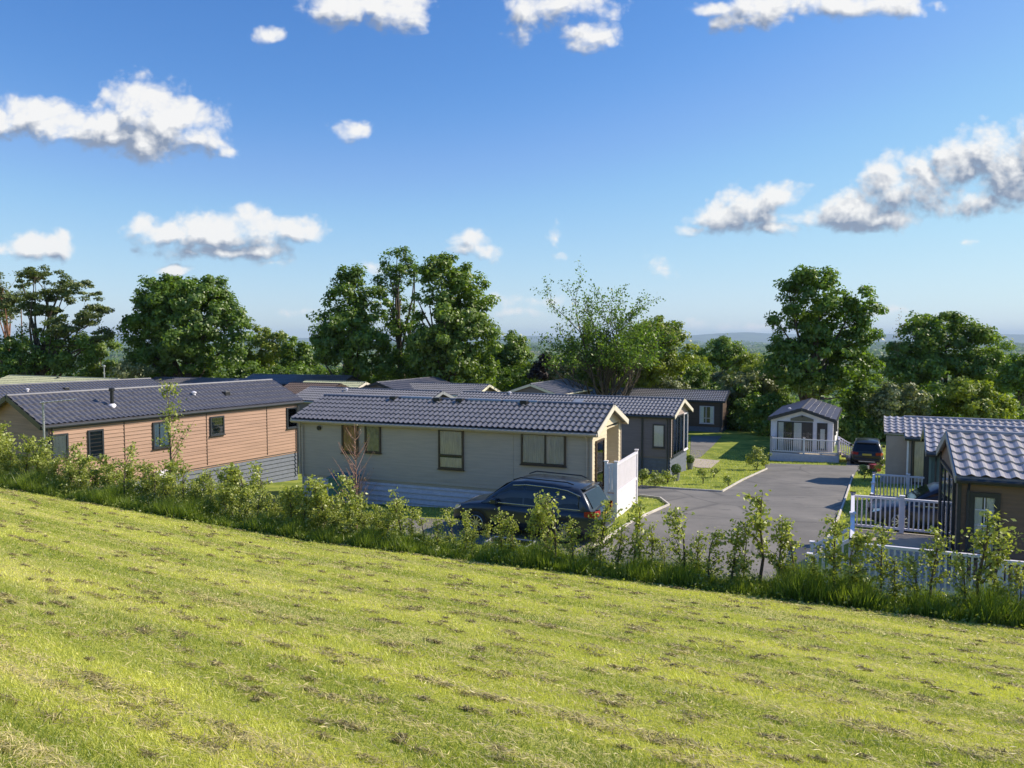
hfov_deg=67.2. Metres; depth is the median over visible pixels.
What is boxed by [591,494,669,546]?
kerb
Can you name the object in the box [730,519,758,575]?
hedge sapling
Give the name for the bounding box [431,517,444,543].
hedge sapling
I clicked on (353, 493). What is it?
hedge sapling
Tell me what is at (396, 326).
ivy clad tree
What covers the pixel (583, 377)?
leafy bush
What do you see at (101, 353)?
leafy tree
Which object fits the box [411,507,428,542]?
hedge sapling
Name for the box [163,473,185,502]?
hedge sapling
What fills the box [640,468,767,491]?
kerb
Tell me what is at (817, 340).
sycamore tree
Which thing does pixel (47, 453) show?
hedge sapling
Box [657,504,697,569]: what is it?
hedge sapling
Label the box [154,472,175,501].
hedge sapling
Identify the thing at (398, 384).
holiday lodge
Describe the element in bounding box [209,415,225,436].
window
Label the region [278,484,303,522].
hedge sapling
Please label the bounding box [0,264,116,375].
umbrella pine
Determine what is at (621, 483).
veranda deck
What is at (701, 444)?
parking pad
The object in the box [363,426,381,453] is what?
window
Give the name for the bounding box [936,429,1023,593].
holiday lodge
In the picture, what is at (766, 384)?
leafy bush
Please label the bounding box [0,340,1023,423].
distant woodland
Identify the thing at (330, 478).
storage box
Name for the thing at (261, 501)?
hedge sapling
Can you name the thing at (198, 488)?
hedge sapling
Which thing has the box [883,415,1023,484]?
holiday lodge
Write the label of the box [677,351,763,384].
leafy tree
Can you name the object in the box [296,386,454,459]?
holiday lodge
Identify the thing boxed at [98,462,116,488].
hedge sapling
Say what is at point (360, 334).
ash tree
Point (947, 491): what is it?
window
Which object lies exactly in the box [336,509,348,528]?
hedge sapling
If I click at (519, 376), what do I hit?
undergrowth bush
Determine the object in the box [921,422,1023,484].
holiday lodge
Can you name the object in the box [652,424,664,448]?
window
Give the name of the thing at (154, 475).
hedge sapling
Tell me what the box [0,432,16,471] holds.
hedge sapling
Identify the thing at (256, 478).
hedge sapling
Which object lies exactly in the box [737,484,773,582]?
hedge sapling
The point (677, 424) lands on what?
window
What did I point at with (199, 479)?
hedge sapling
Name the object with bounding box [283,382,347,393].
holiday lodge
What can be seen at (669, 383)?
leafy bush
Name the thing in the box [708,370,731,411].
leafy bush
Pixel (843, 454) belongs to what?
deck steps
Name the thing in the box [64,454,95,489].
hedge sapling
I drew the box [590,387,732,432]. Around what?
holiday lodge
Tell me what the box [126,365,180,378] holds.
undergrowth bush
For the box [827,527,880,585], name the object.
hedge sapling
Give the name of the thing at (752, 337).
hills
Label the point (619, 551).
hedge sapling
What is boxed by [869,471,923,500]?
veranda deck
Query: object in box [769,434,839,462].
veranda deck
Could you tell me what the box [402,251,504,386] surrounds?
chestnut tree
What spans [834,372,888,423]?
leafy bush
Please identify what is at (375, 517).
hedge sapling
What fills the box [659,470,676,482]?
garden shrub
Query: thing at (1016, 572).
hedge sapling
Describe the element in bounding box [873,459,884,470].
garden shrub
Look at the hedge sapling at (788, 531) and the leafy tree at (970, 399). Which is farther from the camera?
the leafy tree at (970, 399)
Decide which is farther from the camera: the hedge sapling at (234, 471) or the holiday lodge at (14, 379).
the holiday lodge at (14, 379)
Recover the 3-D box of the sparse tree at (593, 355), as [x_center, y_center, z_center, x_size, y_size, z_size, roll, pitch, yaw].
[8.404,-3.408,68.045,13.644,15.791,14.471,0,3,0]
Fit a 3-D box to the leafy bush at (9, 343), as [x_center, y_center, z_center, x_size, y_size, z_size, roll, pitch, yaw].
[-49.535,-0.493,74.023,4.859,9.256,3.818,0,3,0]
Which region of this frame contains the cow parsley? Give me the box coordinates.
[2,470,1023,611]
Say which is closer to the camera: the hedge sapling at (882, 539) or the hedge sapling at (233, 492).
the hedge sapling at (882, 539)
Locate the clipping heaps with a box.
[0,489,1023,767]
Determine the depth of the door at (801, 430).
53.38 m
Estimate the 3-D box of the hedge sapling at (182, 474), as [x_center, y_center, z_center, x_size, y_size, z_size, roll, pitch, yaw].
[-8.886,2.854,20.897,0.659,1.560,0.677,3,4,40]
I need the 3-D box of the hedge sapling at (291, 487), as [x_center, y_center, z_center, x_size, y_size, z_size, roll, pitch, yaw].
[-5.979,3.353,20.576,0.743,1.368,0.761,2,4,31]
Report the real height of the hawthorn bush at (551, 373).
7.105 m
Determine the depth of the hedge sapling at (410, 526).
18.19 m
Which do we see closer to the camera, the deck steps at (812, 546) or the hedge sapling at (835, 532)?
the hedge sapling at (835, 532)
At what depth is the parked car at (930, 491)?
23.76 m
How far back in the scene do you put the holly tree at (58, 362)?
73.70 m
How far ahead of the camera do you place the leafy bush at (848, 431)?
62.56 m
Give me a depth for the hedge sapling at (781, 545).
15.07 m
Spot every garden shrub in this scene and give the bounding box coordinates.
[638,468,661,484]
[646,472,666,485]
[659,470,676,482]
[696,468,714,482]
[710,467,719,476]
[723,475,730,485]
[744,446,771,469]
[857,464,877,479]
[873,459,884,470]
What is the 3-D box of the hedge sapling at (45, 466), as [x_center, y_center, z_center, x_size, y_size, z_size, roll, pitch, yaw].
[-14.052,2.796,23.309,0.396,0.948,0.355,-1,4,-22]
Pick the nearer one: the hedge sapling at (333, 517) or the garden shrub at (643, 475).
the hedge sapling at (333, 517)
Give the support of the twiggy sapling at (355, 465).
on the ground at (730, 440)
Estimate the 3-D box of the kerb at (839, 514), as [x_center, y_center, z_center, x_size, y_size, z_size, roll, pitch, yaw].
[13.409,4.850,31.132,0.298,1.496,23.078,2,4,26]
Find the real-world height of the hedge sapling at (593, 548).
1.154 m
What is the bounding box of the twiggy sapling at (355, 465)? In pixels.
[327,424,378,530]
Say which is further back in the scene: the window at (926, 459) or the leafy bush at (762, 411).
the leafy bush at (762, 411)
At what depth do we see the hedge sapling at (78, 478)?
22.67 m
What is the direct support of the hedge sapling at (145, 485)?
on the ground at (730, 440)
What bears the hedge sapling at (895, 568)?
on the ground at (730, 440)
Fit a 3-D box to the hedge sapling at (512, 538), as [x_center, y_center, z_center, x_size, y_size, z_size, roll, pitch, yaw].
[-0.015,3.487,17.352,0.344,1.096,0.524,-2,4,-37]
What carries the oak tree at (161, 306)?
on the ground at (730, 440)
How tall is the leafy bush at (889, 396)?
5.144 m
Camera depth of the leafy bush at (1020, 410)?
64.67 m
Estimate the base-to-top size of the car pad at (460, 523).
0.085 m
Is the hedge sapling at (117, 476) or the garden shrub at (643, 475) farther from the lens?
the garden shrub at (643, 475)
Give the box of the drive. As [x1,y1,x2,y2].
[578,457,883,580]
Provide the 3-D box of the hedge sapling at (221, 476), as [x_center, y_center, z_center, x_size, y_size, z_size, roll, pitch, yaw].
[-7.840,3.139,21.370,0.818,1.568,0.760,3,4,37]
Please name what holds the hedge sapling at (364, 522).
on the ground at (730, 440)
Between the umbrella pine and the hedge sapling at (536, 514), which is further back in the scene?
the umbrella pine
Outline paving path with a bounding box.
[693,458,719,467]
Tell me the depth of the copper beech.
71.71 m
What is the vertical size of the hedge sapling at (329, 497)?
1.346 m
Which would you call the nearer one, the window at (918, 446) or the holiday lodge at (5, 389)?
the window at (918, 446)
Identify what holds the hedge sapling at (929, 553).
on the ground at (730, 440)
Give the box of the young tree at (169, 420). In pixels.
[151,379,195,467]
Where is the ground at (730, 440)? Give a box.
[0,342,1023,767]
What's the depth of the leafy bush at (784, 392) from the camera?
72.84 m
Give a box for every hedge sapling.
[0,421,20,461]
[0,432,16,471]
[0,438,15,472]
[7,459,22,473]
[11,434,43,475]
[27,431,55,475]
[29,444,61,475]
[41,461,48,475]
[46,455,64,481]
[59,437,86,483]
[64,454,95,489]
[69,448,91,469]
[74,468,84,487]
[78,465,98,489]
[85,468,103,488]
[92,453,123,485]
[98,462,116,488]
[111,472,133,488]
[114,440,139,496]
[117,463,139,488]
[133,460,156,495]
[134,459,151,490]
[143,462,162,500]
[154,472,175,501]
[157,458,186,497]
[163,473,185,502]
[171,460,194,500]
[187,469,213,499]
[191,481,204,503]
[199,468,217,498]
[203,477,216,508]
[212,470,241,503]
[214,480,233,512]
[216,462,260,511]
[224,484,241,515]
[231,486,257,519]
[246,460,275,512]
[250,484,268,516]
[261,491,282,516]
[274,490,294,515]
[275,506,284,520]
[276,485,299,517]
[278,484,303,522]
[295,494,312,517]
[297,485,314,521]
[301,474,329,528]
[301,483,334,528]
[320,493,342,527]
[322,488,347,529]
[333,470,368,528]
[334,492,347,511]
[334,498,362,533]
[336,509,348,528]
[354,504,368,531]
[354,512,371,529]
[365,511,378,526]
[366,502,392,533]
[379,495,409,534]
[379,508,397,536]
[383,487,411,537]
[399,507,419,537]
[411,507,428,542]
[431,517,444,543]
[439,507,458,542]
[458,508,474,548]
[465,523,478,549]
[480,522,493,548]
[487,507,510,546]
[503,514,519,549]
[523,502,542,547]
[527,489,560,547]
[530,491,568,555]
[558,515,582,556]
[583,522,606,561]
[587,496,625,564]
[609,522,635,564]
[624,497,651,560]
[645,522,665,566]
[653,543,668,565]
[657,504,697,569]
[688,531,710,569]
[696,527,727,578]
[722,523,751,581]
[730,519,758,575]
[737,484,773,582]
[765,515,800,582]
[772,518,806,576]
[802,550,819,585]
[810,510,851,586]
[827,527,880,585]
[863,520,896,598]
[879,555,906,598]
[896,551,929,600]
[918,522,954,598]
[945,549,977,605]
[958,505,1019,604]
[984,526,1018,597]
[1002,561,1023,606]
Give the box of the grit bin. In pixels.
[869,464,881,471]
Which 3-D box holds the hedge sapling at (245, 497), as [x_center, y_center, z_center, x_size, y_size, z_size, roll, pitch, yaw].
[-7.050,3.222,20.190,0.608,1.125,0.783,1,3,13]
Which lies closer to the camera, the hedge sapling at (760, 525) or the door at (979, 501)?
the hedge sapling at (760, 525)
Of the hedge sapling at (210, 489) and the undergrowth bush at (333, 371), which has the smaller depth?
the hedge sapling at (210, 489)
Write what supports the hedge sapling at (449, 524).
on the ground at (730, 440)
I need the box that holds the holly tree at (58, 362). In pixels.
[0,322,100,377]
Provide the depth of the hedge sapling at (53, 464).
23.07 m
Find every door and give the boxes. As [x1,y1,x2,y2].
[792,422,812,450]
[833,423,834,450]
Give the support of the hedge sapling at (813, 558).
on the ground at (730, 440)
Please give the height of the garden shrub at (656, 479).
0.860 m
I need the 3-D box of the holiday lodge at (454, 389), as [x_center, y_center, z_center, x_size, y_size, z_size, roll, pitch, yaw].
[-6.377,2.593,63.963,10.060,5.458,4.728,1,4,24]
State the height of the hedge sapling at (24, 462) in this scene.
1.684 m
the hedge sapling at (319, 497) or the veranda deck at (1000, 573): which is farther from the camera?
the hedge sapling at (319, 497)
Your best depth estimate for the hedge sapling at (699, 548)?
15.79 m
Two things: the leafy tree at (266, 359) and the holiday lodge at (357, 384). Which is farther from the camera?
the leafy tree at (266, 359)
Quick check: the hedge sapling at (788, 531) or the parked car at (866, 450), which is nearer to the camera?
the hedge sapling at (788, 531)
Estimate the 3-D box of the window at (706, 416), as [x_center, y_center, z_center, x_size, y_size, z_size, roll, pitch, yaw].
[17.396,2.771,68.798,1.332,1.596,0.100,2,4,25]
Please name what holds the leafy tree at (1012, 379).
on the ground at (730, 440)
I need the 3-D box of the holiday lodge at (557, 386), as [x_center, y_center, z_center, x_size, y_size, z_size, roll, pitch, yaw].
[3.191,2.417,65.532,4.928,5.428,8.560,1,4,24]
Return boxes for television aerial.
[40,399,76,474]
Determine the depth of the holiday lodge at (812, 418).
53.63 m
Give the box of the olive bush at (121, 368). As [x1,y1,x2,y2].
[107,359,156,378]
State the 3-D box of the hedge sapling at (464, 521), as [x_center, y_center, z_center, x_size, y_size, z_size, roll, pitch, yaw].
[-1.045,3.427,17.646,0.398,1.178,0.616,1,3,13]
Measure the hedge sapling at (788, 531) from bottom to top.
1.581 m
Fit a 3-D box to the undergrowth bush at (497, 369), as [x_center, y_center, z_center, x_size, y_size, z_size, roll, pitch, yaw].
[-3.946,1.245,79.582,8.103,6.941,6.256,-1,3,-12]
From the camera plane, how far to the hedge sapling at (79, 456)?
23.79 m
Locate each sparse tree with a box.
[530,255,681,395]
[882,308,910,384]
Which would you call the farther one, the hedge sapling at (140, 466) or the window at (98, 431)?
the window at (98, 431)
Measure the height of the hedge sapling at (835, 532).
1.795 m
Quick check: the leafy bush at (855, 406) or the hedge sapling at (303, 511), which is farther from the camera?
the leafy bush at (855, 406)
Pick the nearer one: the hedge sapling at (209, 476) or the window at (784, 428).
the hedge sapling at (209, 476)
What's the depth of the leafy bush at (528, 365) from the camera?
79.60 m
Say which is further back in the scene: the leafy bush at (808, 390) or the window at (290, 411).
the leafy bush at (808, 390)
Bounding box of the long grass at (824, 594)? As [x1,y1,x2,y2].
[0,466,1023,629]
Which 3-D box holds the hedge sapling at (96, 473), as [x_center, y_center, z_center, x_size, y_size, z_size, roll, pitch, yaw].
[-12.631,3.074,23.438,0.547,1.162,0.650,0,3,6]
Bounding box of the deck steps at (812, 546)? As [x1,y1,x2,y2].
[807,528,849,580]
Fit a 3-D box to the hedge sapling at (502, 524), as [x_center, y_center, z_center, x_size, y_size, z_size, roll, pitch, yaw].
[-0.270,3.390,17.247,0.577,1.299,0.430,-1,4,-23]
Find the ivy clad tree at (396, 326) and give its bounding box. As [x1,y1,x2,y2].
[369,245,420,380]
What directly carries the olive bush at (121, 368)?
on the ground at (730, 440)
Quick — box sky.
[0,0,1023,337]
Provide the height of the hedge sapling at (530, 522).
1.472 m
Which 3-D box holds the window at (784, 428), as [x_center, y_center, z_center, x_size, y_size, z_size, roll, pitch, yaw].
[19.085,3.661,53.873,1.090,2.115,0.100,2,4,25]
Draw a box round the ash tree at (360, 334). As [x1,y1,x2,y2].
[306,263,394,381]
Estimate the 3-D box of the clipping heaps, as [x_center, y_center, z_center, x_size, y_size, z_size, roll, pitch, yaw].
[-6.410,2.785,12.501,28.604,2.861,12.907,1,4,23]
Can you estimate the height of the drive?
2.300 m
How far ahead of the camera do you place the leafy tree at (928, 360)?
76.32 m
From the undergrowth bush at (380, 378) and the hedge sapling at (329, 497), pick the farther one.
the undergrowth bush at (380, 378)
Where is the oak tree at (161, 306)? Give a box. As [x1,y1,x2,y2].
[112,272,255,378]
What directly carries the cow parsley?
on the ground at (730, 440)
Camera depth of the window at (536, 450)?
27.07 m
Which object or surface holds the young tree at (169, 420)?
on the ground at (730, 440)
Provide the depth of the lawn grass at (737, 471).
36.64 m
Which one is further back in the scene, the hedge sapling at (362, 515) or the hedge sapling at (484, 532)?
the hedge sapling at (362, 515)
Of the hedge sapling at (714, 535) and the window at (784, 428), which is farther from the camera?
the window at (784, 428)
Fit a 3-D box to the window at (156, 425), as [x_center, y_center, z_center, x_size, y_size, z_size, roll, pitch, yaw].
[-14.708,2.144,32.352,0.100,1.127,0.873,2,4,29]
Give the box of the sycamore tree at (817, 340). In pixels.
[755,264,889,403]
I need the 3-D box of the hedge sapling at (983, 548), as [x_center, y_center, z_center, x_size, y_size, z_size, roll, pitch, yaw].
[8.461,3.180,13.670,0.854,2.139,0.695,1,3,10]
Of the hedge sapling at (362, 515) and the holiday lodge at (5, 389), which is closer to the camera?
the hedge sapling at (362, 515)
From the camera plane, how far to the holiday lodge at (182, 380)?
71.39 m
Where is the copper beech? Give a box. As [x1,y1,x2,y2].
[525,352,553,381]
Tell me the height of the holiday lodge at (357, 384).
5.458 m
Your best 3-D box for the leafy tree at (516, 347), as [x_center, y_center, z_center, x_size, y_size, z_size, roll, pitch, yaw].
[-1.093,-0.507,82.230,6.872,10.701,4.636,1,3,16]
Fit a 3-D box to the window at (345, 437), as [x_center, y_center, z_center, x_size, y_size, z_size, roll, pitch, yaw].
[-6.334,2.112,30.046,0.809,1.256,0.100,1,4,22]
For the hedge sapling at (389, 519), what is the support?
on the ground at (730, 440)
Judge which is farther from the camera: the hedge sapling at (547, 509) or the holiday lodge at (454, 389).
the holiday lodge at (454, 389)
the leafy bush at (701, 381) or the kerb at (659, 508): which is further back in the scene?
the leafy bush at (701, 381)
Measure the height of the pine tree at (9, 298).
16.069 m
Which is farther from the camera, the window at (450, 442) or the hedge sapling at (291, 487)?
the window at (450, 442)
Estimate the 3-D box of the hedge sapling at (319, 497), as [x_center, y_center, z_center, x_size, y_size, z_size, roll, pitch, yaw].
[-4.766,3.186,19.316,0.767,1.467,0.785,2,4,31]
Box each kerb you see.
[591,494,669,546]
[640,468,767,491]
[819,474,853,551]
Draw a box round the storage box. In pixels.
[326,472,360,500]
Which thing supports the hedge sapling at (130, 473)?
on the ground at (730, 440)
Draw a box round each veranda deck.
[604,449,638,517]
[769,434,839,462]
[848,491,988,604]
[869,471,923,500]
[988,559,1023,602]
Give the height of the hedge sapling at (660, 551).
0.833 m
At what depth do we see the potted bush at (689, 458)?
45.53 m
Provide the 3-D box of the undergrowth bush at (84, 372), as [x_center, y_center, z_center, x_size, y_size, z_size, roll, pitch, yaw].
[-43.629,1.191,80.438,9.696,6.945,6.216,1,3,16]
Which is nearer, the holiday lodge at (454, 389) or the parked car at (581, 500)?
the parked car at (581, 500)
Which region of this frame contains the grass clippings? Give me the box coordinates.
[0,489,1023,767]
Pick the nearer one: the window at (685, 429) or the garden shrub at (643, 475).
the garden shrub at (643, 475)
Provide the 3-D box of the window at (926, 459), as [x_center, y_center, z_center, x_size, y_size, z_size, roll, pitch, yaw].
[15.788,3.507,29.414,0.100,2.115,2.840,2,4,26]
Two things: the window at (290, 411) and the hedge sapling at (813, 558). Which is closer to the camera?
the hedge sapling at (813, 558)
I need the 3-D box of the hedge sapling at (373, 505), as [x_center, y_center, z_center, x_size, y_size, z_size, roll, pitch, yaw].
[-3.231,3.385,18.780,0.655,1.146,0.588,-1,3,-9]
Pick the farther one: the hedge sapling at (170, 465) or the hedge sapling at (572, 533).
the hedge sapling at (170, 465)
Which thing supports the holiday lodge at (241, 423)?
on the ground at (730, 440)
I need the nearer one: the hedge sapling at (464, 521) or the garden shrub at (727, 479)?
the hedge sapling at (464, 521)
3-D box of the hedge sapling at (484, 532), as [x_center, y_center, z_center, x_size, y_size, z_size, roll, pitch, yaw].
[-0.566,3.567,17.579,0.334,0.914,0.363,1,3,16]
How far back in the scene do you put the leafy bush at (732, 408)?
71.32 m
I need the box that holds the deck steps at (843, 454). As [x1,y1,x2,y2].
[837,436,851,459]
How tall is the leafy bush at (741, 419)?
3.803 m
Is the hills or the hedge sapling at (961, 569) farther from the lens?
the hills
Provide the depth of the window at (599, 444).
27.31 m
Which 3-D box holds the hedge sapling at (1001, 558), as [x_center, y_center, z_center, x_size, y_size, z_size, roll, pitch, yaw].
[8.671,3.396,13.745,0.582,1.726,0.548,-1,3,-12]
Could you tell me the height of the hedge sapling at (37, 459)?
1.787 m
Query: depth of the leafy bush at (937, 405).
64.22 m
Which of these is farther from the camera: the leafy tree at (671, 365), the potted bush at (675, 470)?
the leafy tree at (671, 365)
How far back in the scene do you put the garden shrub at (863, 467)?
39.18 m
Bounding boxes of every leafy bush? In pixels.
[0,334,26,377]
[504,352,566,386]
[564,356,634,394]
[622,374,690,388]
[672,363,720,389]
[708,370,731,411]
[717,375,772,420]
[721,370,780,400]
[726,392,761,431]
[734,364,797,410]
[740,354,786,387]
[749,391,790,436]
[790,377,839,400]
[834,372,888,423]
[837,414,874,440]
[848,407,902,440]
[861,380,933,423]
[907,381,959,416]
[992,397,1023,419]
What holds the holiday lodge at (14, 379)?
on the ground at (730, 440)
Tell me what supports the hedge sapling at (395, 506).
on the ground at (730, 440)
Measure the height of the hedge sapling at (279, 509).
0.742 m
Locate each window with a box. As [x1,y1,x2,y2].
[48,433,68,459]
[87,429,104,458]
[152,421,170,449]
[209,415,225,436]
[286,407,297,428]
[340,425,358,454]
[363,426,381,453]
[437,430,464,470]
[520,434,566,467]
[595,438,604,489]
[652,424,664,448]
[672,414,683,457]
[683,412,687,450]
[699,406,713,423]
[777,421,792,449]
[817,423,827,450]
[912,441,923,484]
[923,445,928,484]
[937,459,955,564]
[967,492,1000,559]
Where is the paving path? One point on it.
(704, 461)
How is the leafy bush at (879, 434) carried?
on the ground at (730, 440)
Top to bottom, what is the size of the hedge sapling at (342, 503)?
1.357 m
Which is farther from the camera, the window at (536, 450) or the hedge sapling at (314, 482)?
the window at (536, 450)
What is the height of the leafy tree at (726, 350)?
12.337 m
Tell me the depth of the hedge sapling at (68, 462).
22.80 m
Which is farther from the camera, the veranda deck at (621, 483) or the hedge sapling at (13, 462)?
the veranda deck at (621, 483)
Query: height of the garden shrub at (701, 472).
0.952 m
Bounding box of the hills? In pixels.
[0,332,1023,341]
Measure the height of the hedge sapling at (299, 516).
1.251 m
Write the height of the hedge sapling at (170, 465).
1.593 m
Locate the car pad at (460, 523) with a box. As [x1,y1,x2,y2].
[390,518,605,554]
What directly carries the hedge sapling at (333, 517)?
on the ground at (730, 440)
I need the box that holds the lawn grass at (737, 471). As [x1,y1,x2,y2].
[417,450,925,553]
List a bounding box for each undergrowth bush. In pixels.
[61,364,130,378]
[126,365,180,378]
[202,360,266,377]
[245,361,324,377]
[312,367,372,383]
[365,374,391,382]
[480,363,506,390]
[491,364,549,391]
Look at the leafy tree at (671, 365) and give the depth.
75.04 m
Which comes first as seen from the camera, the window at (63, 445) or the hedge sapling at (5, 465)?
the hedge sapling at (5, 465)
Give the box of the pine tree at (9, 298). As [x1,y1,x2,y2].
[0,271,29,361]
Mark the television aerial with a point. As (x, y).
(43, 414)
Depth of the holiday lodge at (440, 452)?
28.86 m
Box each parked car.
[453,471,614,543]
[850,437,884,463]
[867,482,938,532]
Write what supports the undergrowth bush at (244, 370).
on the ground at (730, 440)
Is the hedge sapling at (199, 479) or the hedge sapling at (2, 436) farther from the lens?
the hedge sapling at (2, 436)
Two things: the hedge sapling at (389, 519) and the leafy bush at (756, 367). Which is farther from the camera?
the leafy bush at (756, 367)
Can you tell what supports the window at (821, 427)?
in the holiday lodge at (812, 418)
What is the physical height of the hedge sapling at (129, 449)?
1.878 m
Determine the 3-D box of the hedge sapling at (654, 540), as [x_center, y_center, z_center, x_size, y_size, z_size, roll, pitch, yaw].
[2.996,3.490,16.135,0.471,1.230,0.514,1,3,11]
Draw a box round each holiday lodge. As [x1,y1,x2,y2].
[0,375,118,383]
[0,378,160,398]
[0,379,303,492]
[152,377,255,384]
[246,374,361,385]
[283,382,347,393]
[290,394,628,507]
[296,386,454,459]
[303,380,369,387]
[361,377,449,388]
[409,382,500,396]
[455,391,692,475]
[507,379,592,394]
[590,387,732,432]
[767,397,841,451]
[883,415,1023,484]
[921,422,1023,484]
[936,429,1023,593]
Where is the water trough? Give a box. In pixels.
[484,536,534,550]
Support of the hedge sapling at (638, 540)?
on the ground at (730, 440)
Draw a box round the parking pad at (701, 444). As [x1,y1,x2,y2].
[690,436,720,457]
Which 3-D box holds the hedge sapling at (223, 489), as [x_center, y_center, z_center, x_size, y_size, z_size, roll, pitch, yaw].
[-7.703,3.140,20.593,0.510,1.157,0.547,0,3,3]
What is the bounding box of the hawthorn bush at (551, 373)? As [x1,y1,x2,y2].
[543,355,581,380]
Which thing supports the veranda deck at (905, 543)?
on the ground at (730, 440)
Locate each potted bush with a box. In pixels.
[670,464,681,480]
[686,455,694,469]
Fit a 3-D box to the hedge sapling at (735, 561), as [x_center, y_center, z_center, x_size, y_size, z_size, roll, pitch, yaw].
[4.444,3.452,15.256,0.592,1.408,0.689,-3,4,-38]
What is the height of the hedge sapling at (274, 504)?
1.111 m
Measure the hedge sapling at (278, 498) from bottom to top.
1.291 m
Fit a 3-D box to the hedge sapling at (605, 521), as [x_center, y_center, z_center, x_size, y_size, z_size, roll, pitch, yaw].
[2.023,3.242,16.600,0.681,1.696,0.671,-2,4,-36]
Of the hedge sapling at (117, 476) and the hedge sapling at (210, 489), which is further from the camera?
the hedge sapling at (117, 476)
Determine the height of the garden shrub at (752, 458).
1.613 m
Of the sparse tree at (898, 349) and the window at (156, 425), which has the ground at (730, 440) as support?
the sparse tree at (898, 349)
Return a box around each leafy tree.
[76,330,122,376]
[230,323,293,370]
[274,333,321,369]
[479,329,534,391]
[609,315,699,387]
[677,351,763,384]
[690,333,754,385]
[868,310,1016,397]
[942,375,1019,418]
[993,353,1023,405]
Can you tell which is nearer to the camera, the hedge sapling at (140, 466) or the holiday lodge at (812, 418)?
the hedge sapling at (140, 466)
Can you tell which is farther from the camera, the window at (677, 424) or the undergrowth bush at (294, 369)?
the undergrowth bush at (294, 369)
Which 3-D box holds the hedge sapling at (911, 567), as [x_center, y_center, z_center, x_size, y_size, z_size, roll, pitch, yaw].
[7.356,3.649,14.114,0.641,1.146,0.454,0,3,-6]
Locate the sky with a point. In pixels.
(693, 155)
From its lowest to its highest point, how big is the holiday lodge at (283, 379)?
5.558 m
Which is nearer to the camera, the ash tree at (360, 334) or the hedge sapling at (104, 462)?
the hedge sapling at (104, 462)
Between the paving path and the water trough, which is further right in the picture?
the paving path
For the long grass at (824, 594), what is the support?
on the ground at (730, 440)
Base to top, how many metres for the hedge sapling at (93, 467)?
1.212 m
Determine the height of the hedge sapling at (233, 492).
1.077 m
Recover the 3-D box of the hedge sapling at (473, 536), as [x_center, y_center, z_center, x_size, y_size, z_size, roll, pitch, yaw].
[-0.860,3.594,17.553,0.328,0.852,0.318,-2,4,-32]
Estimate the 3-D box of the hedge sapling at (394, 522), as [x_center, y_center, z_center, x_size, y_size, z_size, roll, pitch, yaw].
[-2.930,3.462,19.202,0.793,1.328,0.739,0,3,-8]
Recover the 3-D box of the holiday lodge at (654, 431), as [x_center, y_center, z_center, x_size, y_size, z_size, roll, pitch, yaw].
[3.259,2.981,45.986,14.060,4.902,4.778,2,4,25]
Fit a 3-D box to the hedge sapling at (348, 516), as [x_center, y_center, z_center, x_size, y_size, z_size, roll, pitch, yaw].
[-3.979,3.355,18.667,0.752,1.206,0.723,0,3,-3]
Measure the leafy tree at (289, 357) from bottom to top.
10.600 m
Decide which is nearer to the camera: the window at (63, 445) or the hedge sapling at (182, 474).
the hedge sapling at (182, 474)

